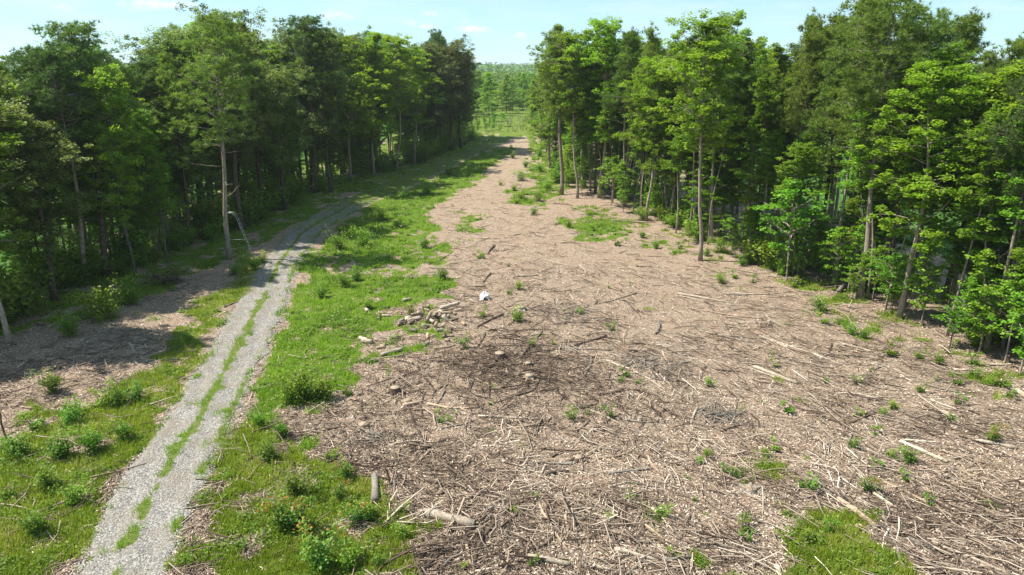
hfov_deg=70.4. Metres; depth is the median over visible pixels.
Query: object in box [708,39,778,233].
broadleaf tree
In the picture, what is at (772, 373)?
log
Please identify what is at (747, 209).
sapling
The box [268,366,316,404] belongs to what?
bush
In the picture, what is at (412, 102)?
broadleaf tree
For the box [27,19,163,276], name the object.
pine tree
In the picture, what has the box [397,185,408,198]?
bush
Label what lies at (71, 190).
broadleaf tree
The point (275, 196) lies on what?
shrub
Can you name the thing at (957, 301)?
sapling
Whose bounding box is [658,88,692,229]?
slender tree
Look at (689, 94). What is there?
pine tree
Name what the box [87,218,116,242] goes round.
sapling
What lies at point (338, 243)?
bush
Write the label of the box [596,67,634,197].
broadleaf tree
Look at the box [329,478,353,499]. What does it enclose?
bush
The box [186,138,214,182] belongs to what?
slender tree
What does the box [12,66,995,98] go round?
young woodland
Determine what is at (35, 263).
shrub
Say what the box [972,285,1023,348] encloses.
shrub
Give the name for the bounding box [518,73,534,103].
young tree
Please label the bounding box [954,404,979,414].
fallen branch
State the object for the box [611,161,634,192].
sapling
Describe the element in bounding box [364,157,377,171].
shrub
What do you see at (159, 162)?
slender tree
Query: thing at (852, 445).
seedling
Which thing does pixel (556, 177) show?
shrub
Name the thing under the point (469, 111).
oak tree
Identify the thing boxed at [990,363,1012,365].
fallen branch
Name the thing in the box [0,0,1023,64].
sky
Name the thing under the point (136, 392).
bush
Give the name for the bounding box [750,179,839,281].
sapling
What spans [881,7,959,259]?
pine tree
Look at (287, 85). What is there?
oak tree
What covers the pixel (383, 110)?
broadleaf tree
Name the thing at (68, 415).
bush
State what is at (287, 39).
oak tree
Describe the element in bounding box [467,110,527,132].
dead stalks
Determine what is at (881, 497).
fallen branch
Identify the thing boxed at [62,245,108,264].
shrub
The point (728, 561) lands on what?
fallen branch
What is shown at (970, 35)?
pine tree
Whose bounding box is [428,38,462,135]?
broadleaf tree
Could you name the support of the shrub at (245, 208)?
on the ground at (504, 166)
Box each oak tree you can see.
[0,70,35,276]
[0,96,113,301]
[20,40,108,245]
[98,65,174,172]
[100,22,204,225]
[127,67,185,228]
[139,24,252,228]
[166,22,227,201]
[168,26,218,215]
[175,0,290,230]
[185,13,275,196]
[192,16,267,199]
[216,25,308,216]
[257,37,277,163]
[258,59,314,209]
[259,49,308,135]
[261,18,318,183]
[283,27,316,178]
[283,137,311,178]
[287,26,354,192]
[293,22,344,170]
[332,27,368,67]
[332,31,363,172]
[332,107,361,173]
[339,25,386,171]
[378,36,397,154]
[383,42,433,154]
[394,54,433,148]
[412,40,464,155]
[420,90,449,140]
[427,34,484,150]
[442,52,481,147]
[447,41,469,93]
[458,63,480,115]
[460,77,478,137]
[463,50,481,111]
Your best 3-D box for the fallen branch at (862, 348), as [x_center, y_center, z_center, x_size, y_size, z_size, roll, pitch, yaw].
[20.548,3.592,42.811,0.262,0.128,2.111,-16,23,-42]
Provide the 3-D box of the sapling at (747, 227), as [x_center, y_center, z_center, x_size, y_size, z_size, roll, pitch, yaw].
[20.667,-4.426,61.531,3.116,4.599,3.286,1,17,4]
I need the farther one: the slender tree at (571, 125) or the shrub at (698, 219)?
the slender tree at (571, 125)
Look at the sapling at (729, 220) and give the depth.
64.87 m
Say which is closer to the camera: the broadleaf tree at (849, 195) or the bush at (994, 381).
the bush at (994, 381)
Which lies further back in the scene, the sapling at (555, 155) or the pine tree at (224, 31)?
the sapling at (555, 155)
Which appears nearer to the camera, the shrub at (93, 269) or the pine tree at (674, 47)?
the shrub at (93, 269)
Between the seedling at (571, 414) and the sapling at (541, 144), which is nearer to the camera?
the seedling at (571, 414)
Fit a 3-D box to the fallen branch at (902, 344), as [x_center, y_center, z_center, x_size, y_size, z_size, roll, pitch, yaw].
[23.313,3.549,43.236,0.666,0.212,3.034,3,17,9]
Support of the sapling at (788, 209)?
on the ground at (504, 166)
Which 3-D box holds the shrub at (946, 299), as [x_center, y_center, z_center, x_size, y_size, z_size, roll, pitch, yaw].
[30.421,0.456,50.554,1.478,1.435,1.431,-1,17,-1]
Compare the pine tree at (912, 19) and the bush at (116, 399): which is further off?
the pine tree at (912, 19)
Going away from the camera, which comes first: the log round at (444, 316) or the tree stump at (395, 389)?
the tree stump at (395, 389)
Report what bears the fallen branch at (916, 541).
on the ground at (504, 166)
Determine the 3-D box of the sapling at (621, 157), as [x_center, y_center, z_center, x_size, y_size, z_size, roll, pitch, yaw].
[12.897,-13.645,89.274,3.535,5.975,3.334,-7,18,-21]
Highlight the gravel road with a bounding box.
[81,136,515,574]
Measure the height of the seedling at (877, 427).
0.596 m
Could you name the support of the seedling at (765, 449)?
on the ground at (504, 166)
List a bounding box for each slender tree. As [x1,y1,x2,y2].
[131,157,169,249]
[146,125,169,230]
[161,147,189,201]
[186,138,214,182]
[197,117,231,200]
[544,83,569,143]
[548,116,569,167]
[551,110,569,164]
[561,124,576,172]
[568,114,580,154]
[574,111,600,193]
[578,91,613,198]
[589,85,622,202]
[617,100,639,181]
[626,130,656,211]
[627,100,663,207]
[643,55,676,214]
[657,88,687,224]
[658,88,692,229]
[659,141,695,214]
[660,132,697,232]
[671,92,709,236]
[702,90,746,244]
[727,115,767,251]
[737,70,786,247]
[744,128,786,258]
[772,134,835,260]
[773,141,822,275]
[801,145,842,267]
[832,99,880,272]
[840,86,915,295]
[885,136,945,309]
[946,101,1020,335]
[947,151,1022,320]
[952,172,1023,342]
[979,196,1023,340]
[987,103,1023,348]
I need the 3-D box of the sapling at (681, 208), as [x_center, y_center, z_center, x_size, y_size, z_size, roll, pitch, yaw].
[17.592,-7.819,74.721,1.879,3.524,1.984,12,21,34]
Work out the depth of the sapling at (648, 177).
80.41 m
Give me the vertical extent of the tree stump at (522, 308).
0.385 m
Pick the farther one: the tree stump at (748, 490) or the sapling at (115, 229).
the sapling at (115, 229)
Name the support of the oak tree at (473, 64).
on the ground at (504, 166)
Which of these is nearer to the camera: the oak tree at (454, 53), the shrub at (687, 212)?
the shrub at (687, 212)
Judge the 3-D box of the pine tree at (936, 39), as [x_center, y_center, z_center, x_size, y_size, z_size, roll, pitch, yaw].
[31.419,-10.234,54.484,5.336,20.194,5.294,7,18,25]
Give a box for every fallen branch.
[5,360,27,374]
[10,405,34,408]
[290,427,319,432]
[294,426,339,442]
[389,439,440,445]
[390,367,427,384]
[393,480,395,493]
[399,532,470,570]
[401,541,411,573]
[419,392,429,414]
[419,448,430,461]
[422,437,449,451]
[427,402,478,411]
[428,359,459,361]
[428,479,491,492]
[433,344,454,348]
[433,389,445,407]
[437,549,459,573]
[465,544,471,562]
[467,489,503,497]
[470,567,493,574]
[471,520,494,567]
[478,415,534,418]
[482,445,513,448]
[494,389,533,402]
[496,521,528,552]
[498,418,538,425]
[499,491,504,509]
[501,422,535,438]
[515,559,561,572]
[524,534,554,550]
[525,462,574,465]
[527,347,563,353]
[536,473,584,498]
[537,446,598,451]
[538,503,580,550]
[564,514,567,539]
[565,347,610,350]
[566,433,583,438]
[569,335,606,350]
[572,537,602,573]
[573,403,597,409]
[577,356,597,386]
[588,409,638,432]
[593,564,616,571]
[594,292,636,304]
[598,450,632,458]
[601,554,638,561]
[606,359,665,389]
[608,467,652,474]
[615,546,637,567]
[622,481,660,487]
[624,419,663,422]
[625,559,642,574]
[628,349,655,354]
[632,450,694,471]
[639,431,669,455]
[644,524,664,539]
[646,455,665,477]
[651,507,675,530]
[662,555,693,560]
[670,523,703,557]
[683,296,724,307]
[690,407,705,429]
[694,308,751,317]
[703,465,749,480]
[705,331,748,342]
[716,368,739,371]
[717,335,765,339]
[717,552,745,569]
[720,422,747,431]
[733,292,776,294]
[746,515,804,538]
[771,339,829,356]
[781,441,798,453]
[798,485,839,499]
[799,479,842,482]
[800,456,831,476]
[807,489,836,511]
[814,353,839,363]
[819,352,844,358]
[823,436,829,454]
[827,467,866,483]
[838,392,872,398]
[842,343,877,354]
[848,431,872,461]
[851,412,878,422]
[865,481,923,508]
[866,507,943,570]
[872,491,912,516]
[876,431,901,447]
[883,480,979,529]
[890,336,914,354]
[895,406,930,423]
[902,469,964,504]
[903,438,939,442]
[904,434,948,450]
[908,536,959,555]
[916,515,961,537]
[925,383,958,392]
[930,399,971,413]
[939,449,1007,465]
[946,551,978,569]
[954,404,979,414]
[960,435,1011,462]
[963,526,1021,550]
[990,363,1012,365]
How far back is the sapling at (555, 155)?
104.73 m
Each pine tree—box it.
[0,44,110,282]
[0,55,54,259]
[0,78,99,270]
[3,45,104,253]
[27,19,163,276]
[44,37,141,238]
[98,53,145,234]
[110,54,184,234]
[147,7,265,259]
[148,45,225,244]
[172,32,231,208]
[237,24,274,179]
[275,14,362,192]
[282,25,315,168]
[424,27,449,142]
[525,30,594,194]
[557,54,600,186]
[562,65,602,188]
[574,64,611,193]
[591,42,618,186]
[594,25,647,206]
[599,59,618,189]
[609,111,635,191]
[614,31,644,200]
[619,20,672,214]
[634,43,646,192]
[637,37,665,173]
[639,53,672,209]
[664,37,677,187]
[669,53,682,203]
[670,39,721,215]
[676,34,752,242]
[677,35,743,231]
[683,77,692,212]
[691,16,759,227]
[724,64,784,242]
[728,45,755,216]
[747,48,792,206]
[763,24,844,254]
[771,5,825,206]
[771,10,831,245]
[776,53,833,216]
[795,40,861,239]
[797,24,877,268]
[804,0,896,248]
[808,9,853,243]
[824,0,963,298]
[825,12,904,279]
[825,33,892,265]
[826,31,858,241]
[843,1,888,233]
[843,1,932,275]
[859,21,957,292]
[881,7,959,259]
[906,6,998,282]
[911,9,963,277]
[941,43,1014,298]
[966,32,1023,133]
[973,76,1023,350]
[995,56,1023,280]
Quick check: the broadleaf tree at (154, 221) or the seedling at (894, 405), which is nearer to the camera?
the seedling at (894, 405)
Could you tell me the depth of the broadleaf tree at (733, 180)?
68.02 m
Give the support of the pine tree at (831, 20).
on the ground at (504, 166)
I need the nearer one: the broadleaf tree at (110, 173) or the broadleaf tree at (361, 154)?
the broadleaf tree at (110, 173)
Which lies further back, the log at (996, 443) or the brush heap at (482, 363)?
the brush heap at (482, 363)
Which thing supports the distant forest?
on the ground at (504, 166)
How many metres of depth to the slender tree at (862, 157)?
49.03 m
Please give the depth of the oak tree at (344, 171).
107.47 m
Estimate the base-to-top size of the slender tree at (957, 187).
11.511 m
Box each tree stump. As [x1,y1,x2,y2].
[352,421,374,430]
[385,385,405,395]
[400,398,414,402]
[490,351,508,362]
[513,305,527,311]
[521,361,533,367]
[522,373,535,380]
[568,452,591,463]
[735,482,764,497]
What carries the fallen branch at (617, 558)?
on the ground at (504, 166)
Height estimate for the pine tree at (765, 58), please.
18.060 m
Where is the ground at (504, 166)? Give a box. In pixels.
[0,76,1023,574]
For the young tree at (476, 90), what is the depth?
241.38 m
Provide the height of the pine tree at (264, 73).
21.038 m
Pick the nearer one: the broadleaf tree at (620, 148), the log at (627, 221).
the log at (627, 221)
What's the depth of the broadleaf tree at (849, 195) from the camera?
56.50 m
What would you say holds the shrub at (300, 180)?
on the ground at (504, 166)
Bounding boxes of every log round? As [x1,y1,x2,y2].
[361,338,372,343]
[417,310,424,316]
[425,311,431,322]
[441,314,448,322]
[442,311,452,314]
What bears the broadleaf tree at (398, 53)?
on the ground at (504, 166)
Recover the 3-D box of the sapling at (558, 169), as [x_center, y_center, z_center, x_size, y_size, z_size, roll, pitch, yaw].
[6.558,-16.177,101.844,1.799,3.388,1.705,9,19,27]
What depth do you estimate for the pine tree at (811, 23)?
61.17 m
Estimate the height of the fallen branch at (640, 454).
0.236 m
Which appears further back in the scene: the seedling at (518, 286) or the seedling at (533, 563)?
the seedling at (518, 286)
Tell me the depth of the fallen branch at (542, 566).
23.97 m
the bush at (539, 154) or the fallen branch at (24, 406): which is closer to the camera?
the fallen branch at (24, 406)
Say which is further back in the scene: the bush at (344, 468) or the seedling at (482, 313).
the seedling at (482, 313)
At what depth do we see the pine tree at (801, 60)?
66.51 m
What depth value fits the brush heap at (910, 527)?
27.10 m
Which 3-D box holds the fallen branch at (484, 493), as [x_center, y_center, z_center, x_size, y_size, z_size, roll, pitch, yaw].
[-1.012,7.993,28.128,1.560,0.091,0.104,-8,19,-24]
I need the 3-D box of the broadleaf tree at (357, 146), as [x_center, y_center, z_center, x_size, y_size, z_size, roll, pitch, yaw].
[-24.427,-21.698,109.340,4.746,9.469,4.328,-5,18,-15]
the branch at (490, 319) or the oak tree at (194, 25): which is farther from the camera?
the oak tree at (194, 25)
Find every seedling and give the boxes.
[0,474,22,499]
[15,410,46,428]
[61,394,79,410]
[88,388,109,404]
[234,535,250,549]
[323,446,339,461]
[340,380,356,395]
[371,552,388,565]
[396,500,411,513]
[436,415,446,422]
[453,332,470,349]
[460,561,468,569]
[475,304,488,316]
[514,279,526,288]
[527,552,539,566]
[563,404,578,419]
[600,403,615,417]
[605,320,616,330]
[611,236,622,245]
[619,367,630,375]
[653,501,674,518]
[667,546,681,557]
[695,456,704,463]
[702,448,713,457]
[704,376,717,385]
[720,461,727,472]
[728,467,742,477]
[729,268,738,277]
[737,511,750,533]
[738,529,754,541]
[760,446,773,454]
[769,357,780,366]
[770,436,780,449]
[779,400,795,412]
[787,274,800,286]
[797,475,809,487]
[801,527,825,544]
[806,471,819,489]
[816,311,829,323]
[823,518,841,531]
[847,437,861,448]
[851,374,864,384]
[854,407,864,415]
[870,425,883,435]
[870,457,883,467]
[877,407,888,414]
[883,338,897,356]
[885,448,897,457]
[887,399,902,409]
[899,466,912,481]
[913,346,930,359]
[914,381,930,392]
[922,491,935,505]
[946,412,959,421]
[948,371,963,383]
[953,391,968,403]
[965,350,983,364]
[967,367,983,377]
[992,371,1013,386]
[1006,383,1018,397]
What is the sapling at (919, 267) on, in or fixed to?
on the ground at (504, 166)
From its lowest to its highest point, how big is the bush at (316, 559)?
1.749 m
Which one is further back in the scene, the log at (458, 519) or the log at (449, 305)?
the log at (449, 305)
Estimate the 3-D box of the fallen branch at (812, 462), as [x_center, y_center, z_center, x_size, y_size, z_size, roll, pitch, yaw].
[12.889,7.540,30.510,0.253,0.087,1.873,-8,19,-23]
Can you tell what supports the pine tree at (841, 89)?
on the ground at (504, 166)
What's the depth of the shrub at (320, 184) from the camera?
95.39 m
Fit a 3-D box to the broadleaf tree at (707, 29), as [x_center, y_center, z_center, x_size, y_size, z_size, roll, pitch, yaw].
[14.707,-11.842,59.280,9.096,20.607,8.837,-15,23,-40]
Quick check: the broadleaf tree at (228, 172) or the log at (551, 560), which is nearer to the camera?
the log at (551, 560)
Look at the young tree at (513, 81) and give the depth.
288.24 m
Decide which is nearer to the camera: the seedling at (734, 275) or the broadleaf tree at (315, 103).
the seedling at (734, 275)
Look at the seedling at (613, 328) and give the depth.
45.76 m
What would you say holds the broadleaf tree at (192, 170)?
on the ground at (504, 166)
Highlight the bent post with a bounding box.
[0,412,6,439]
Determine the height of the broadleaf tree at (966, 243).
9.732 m
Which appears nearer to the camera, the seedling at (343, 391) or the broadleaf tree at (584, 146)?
the seedling at (343, 391)
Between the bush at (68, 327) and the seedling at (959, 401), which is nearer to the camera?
the seedling at (959, 401)
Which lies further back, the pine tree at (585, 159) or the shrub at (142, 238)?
the pine tree at (585, 159)
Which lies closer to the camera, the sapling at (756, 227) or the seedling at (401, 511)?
the seedling at (401, 511)
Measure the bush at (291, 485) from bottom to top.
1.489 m
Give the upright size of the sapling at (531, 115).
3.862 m
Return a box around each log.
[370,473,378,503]
[380,347,402,356]
[402,400,422,407]
[422,508,475,528]
[439,301,459,309]
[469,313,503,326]
[528,553,570,566]
[545,469,568,475]
[596,391,620,395]
[612,219,641,222]
[614,547,659,560]
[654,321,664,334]
[678,292,732,303]
[753,365,797,383]
[774,564,781,574]
[836,279,848,292]
[836,496,879,528]
[899,439,948,462]
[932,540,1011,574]
[941,410,959,417]
[975,439,1017,448]
[1006,385,1023,396]
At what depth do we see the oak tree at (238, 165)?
78.26 m
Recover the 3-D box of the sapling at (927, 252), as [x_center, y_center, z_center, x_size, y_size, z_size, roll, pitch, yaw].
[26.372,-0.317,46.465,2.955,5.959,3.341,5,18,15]
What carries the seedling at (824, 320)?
on the ground at (504, 166)
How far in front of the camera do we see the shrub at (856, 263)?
56.60 m
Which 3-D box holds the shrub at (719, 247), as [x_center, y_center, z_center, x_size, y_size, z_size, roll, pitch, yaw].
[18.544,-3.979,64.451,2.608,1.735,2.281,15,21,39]
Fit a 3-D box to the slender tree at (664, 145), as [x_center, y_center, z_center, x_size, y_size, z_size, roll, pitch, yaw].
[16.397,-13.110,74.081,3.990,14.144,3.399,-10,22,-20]
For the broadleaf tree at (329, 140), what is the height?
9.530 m
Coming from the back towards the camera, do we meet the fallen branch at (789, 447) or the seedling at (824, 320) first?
the seedling at (824, 320)
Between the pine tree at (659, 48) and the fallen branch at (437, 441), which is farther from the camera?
the pine tree at (659, 48)
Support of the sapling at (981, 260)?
on the ground at (504, 166)
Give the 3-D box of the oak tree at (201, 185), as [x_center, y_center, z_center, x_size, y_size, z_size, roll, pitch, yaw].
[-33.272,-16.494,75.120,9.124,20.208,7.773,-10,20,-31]
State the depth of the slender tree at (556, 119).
100.16 m
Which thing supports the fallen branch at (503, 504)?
on the ground at (504, 166)
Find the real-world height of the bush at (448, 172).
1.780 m
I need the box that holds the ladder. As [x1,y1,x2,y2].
[227,205,253,257]
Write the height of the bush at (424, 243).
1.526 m
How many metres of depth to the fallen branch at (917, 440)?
32.31 m
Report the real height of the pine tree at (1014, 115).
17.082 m
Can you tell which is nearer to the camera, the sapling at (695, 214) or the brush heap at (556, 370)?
the brush heap at (556, 370)
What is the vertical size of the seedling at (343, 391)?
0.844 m
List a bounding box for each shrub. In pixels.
[0,247,64,318]
[0,248,41,279]
[0,250,42,327]
[0,269,16,299]
[0,304,16,327]
[1,234,91,289]
[3,283,50,315]
[23,245,86,290]
[44,235,120,287]
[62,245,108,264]
[66,239,99,274]
[74,251,102,278]
[92,210,171,261]
[93,244,112,264]
[106,231,129,259]
[112,236,146,258]
[115,225,157,249]
[117,231,155,266]
[144,245,163,262]
[155,206,184,231]
[155,223,197,248]
[160,229,192,251]
[164,219,197,245]
[167,189,236,237]
[178,187,238,226]
[183,203,222,229]
[193,226,206,237]
[197,215,230,235]
[198,221,223,241]
[206,186,270,227]
[207,203,241,229]
[218,186,280,222]
[219,195,237,223]
[244,179,279,207]
[245,171,300,211]
[254,182,290,208]
[263,166,314,204]
[286,171,316,194]
[315,176,335,191]
[316,170,330,187]
[346,162,364,173]
[363,152,383,169]
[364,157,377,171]
[365,145,399,170]
[375,157,395,173]
[381,153,402,170]
[400,136,442,163]
[401,153,413,164]
[408,140,439,159]
[434,124,466,148]
[465,123,479,140]
[546,166,566,181]
[563,162,586,182]
[629,200,653,219]
[642,182,684,215]
[655,204,688,225]
[658,208,682,227]
[672,200,707,224]
[675,208,698,234]
[678,218,713,241]
[692,209,707,225]
[706,237,735,253]
[737,227,787,267]
[741,242,759,263]
[767,248,797,273]
[768,218,825,259]
[800,245,832,268]
[823,239,858,271]
[841,249,880,274]
[852,262,882,292]
[867,247,933,291]
[937,283,960,303]
[948,284,1012,326]
[965,318,1007,340]
[969,332,994,351]
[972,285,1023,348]
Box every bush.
[0,431,34,463]
[6,504,50,537]
[26,367,64,394]
[26,462,65,494]
[44,422,79,459]
[53,310,83,337]
[55,473,95,505]
[56,396,87,426]
[63,272,127,321]
[64,420,106,455]
[100,375,127,406]
[102,416,135,442]
[113,272,144,304]
[118,379,146,403]
[138,261,191,286]
[225,257,242,276]
[241,252,261,269]
[243,409,267,427]
[254,431,279,460]
[256,490,293,529]
[257,248,268,262]
[264,416,290,439]
[264,453,313,495]
[266,351,326,405]
[266,491,317,530]
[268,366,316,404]
[292,516,350,573]
[309,372,336,399]
[313,279,327,296]
[321,226,350,249]
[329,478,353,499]
[331,267,352,286]
[332,452,354,478]
[335,217,357,236]
[336,535,365,572]
[337,497,372,526]
[347,224,377,246]
[349,264,362,279]
[361,293,375,308]
[361,496,379,520]
[372,202,393,220]
[387,521,411,539]
[391,214,402,227]
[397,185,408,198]
[401,299,418,314]
[418,179,438,194]
[418,232,430,247]
[436,261,450,277]
[445,166,453,174]
[509,303,523,321]
[511,166,528,180]
[511,181,519,190]
[517,188,526,198]
[529,189,547,201]
[530,204,540,214]
[534,162,545,171]
[536,147,542,156]
[542,177,553,189]
[564,217,572,227]
[587,223,594,230]
[637,228,646,237]
[652,238,660,248]
[703,246,710,255]
[711,269,727,283]
[738,253,748,265]
[767,258,776,270]
[777,263,785,275]
[806,293,829,312]
[845,322,859,334]
[858,476,882,492]
[860,326,874,337]
[894,444,922,464]
[933,348,947,364]
[964,326,979,339]
[984,372,998,385]
[985,422,1011,441]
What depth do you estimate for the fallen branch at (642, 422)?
33.90 m
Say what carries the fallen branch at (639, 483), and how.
on the ground at (504, 166)
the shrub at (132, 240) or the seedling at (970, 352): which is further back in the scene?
the shrub at (132, 240)
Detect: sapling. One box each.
[12,255,27,277]
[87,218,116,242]
[113,214,132,239]
[127,222,145,251]
[163,179,192,230]
[187,185,213,221]
[196,182,213,207]
[305,151,325,176]
[307,142,329,180]
[324,150,338,182]
[392,136,403,154]
[401,135,411,156]
[477,91,494,121]
[480,117,491,128]
[489,106,497,120]
[489,118,496,127]
[498,112,508,121]
[526,111,534,123]
[530,111,549,149]
[533,128,557,153]
[536,122,553,150]
[547,134,565,166]
[552,151,559,172]
[554,162,563,175]
[556,145,576,185]
[557,143,578,173]
[565,157,591,181]
[571,149,593,179]
[574,179,589,190]
[594,154,627,205]
[596,179,604,196]
[605,152,627,191]
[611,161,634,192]
[612,162,634,211]
[614,178,620,195]
[627,159,640,195]
[629,159,651,197]
[637,186,650,208]
[639,175,658,209]
[647,167,681,215]
[649,183,664,215]
[661,178,671,210]
[673,194,691,225]
[683,202,691,223]
[684,221,695,243]
[685,213,698,232]
[703,213,719,236]
[716,215,740,248]
[728,223,744,251]
[734,206,758,243]
[738,207,772,254]
[738,233,750,252]
[744,209,770,255]
[745,204,764,245]
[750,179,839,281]
[768,211,802,263]
[772,196,809,253]
[780,220,799,271]
[791,249,808,277]
[792,205,833,274]
[802,218,836,272]
[805,218,835,277]
[813,226,869,284]
[819,237,835,280]
[831,260,842,286]
[839,224,874,291]
[841,253,872,297]
[857,242,894,301]
[865,249,919,313]
[880,260,906,307]
[894,255,941,315]
[901,238,951,322]
[930,275,983,346]
[943,213,1023,339]
[944,223,1023,330]
[951,289,983,338]
[958,248,1023,353]
[979,271,1023,362]
[985,273,1023,375]
[986,270,1004,335]
[988,243,1023,321]
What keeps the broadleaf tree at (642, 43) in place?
on the ground at (504, 166)
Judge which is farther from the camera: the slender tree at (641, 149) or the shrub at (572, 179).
the shrub at (572, 179)
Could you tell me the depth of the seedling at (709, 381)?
38.00 m
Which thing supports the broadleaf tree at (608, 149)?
on the ground at (504, 166)
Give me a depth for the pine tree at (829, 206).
59.56 m
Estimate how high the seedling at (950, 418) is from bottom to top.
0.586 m
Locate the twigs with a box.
[0,179,1023,574]
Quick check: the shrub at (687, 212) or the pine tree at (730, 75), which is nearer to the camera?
the pine tree at (730, 75)
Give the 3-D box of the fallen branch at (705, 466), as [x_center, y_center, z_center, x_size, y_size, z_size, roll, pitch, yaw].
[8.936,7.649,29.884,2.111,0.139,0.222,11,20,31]
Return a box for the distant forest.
[2,61,1011,73]
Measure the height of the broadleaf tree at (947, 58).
17.618 m
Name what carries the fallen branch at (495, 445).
on the ground at (504, 166)
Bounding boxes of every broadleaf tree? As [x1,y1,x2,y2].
[0,82,32,343]
[0,148,63,257]
[0,191,53,273]
[20,132,88,266]
[53,170,112,248]
[55,159,111,263]
[56,126,105,247]
[74,63,150,277]
[79,117,141,258]
[88,44,123,232]
[94,137,140,235]
[99,138,164,234]
[104,130,174,232]
[105,82,178,252]
[116,107,186,262]
[123,164,166,247]
[133,121,188,243]
[158,138,202,229]
[177,110,211,203]
[182,21,227,193]
[193,156,241,202]
[204,125,255,188]
[227,143,271,198]
[251,43,294,137]
[252,49,281,105]
[261,123,303,189]
[274,45,314,170]
[299,114,341,177]
[300,35,354,177]
[308,32,384,181]
[316,111,352,180]
[332,45,374,164]
[337,124,369,169]
[339,118,368,159]
[340,117,364,157]
[347,42,393,167]
[350,31,403,175]
[363,122,381,161]
[364,31,400,153]
[365,61,394,163]
[370,33,434,170]
[373,91,392,156]
[380,50,401,148]
[383,83,401,150]
[389,88,414,147]
[392,47,446,164]
[395,97,413,155]
[395,116,420,151]
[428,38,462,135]
[447,77,460,133]
[453,93,468,136]
[462,118,474,129]
[519,23,574,170]
[536,28,614,198]
[537,31,580,140]
[561,124,579,161]
[562,16,649,197]
[566,120,616,190]
[584,30,600,147]
[588,128,622,192]
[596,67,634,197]
[606,124,632,185]
[613,54,692,220]
[614,35,650,184]
[628,62,665,204]
[635,65,695,223]
[643,8,772,260]
[645,60,703,218]
[660,53,675,194]
[676,67,720,210]
[681,152,705,208]
[682,150,736,239]
[684,27,778,238]
[698,126,763,236]
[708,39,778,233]
[711,125,749,231]
[720,146,757,224]
[733,162,791,257]
[745,42,794,203]
[746,39,771,205]
[746,77,807,238]
[774,42,804,222]
[819,172,897,274]
[840,170,919,239]
[855,57,1009,318]
[855,158,946,286]
[871,42,988,306]
[922,150,1014,315]
[939,72,1021,307]
[942,188,1023,309]
[951,59,1023,309]
[1001,226,1023,318]
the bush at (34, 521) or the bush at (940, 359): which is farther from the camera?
the bush at (940, 359)
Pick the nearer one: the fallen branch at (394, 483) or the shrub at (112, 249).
the fallen branch at (394, 483)
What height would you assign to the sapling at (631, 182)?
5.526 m
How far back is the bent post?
31.55 m
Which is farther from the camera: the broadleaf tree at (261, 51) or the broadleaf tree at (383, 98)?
the broadleaf tree at (383, 98)
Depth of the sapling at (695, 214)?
69.47 m
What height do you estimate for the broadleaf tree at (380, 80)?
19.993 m
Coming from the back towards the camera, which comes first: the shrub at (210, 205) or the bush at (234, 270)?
the shrub at (210, 205)
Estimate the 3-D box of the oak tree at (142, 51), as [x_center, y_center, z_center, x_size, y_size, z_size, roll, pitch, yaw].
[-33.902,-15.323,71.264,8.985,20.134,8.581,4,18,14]
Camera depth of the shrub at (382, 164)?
111.71 m
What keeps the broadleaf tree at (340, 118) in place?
on the ground at (504, 166)
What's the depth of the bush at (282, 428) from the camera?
32.03 m
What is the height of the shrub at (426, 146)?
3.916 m
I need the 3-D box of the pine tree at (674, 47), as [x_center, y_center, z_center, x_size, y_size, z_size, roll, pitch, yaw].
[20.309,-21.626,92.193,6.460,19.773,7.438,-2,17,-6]
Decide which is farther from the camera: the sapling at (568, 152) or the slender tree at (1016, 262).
the sapling at (568, 152)
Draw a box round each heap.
[57,323,169,351]
[334,418,399,445]
[426,486,524,544]
[431,345,544,390]
[479,348,618,398]
[525,300,599,325]
[619,347,702,384]
[692,396,764,428]
[831,481,995,545]
[893,454,1023,515]
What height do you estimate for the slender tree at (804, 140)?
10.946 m
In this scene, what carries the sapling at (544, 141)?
on the ground at (504, 166)
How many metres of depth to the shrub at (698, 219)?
74.84 m
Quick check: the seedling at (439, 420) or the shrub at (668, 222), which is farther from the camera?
the shrub at (668, 222)
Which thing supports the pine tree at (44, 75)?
on the ground at (504, 166)
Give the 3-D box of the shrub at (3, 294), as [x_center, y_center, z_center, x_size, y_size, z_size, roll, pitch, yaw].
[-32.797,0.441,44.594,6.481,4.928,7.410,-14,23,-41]
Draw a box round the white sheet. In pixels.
[480,291,489,300]
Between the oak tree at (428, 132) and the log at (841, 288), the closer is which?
the log at (841, 288)
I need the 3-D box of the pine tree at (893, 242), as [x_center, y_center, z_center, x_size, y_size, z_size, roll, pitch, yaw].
[27.254,-8.482,50.177,5.656,19.144,6.501,10,20,30]
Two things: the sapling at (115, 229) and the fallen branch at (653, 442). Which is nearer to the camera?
the fallen branch at (653, 442)
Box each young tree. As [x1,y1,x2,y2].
[470,77,480,99]
[475,70,486,107]
[477,73,501,114]
[481,72,499,107]
[484,82,507,108]
[494,83,516,110]
[495,74,518,112]
[501,78,518,101]
[502,82,522,108]
[509,72,525,107]
[512,72,531,110]
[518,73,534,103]
[525,79,539,111]
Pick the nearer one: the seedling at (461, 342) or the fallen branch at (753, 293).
the seedling at (461, 342)

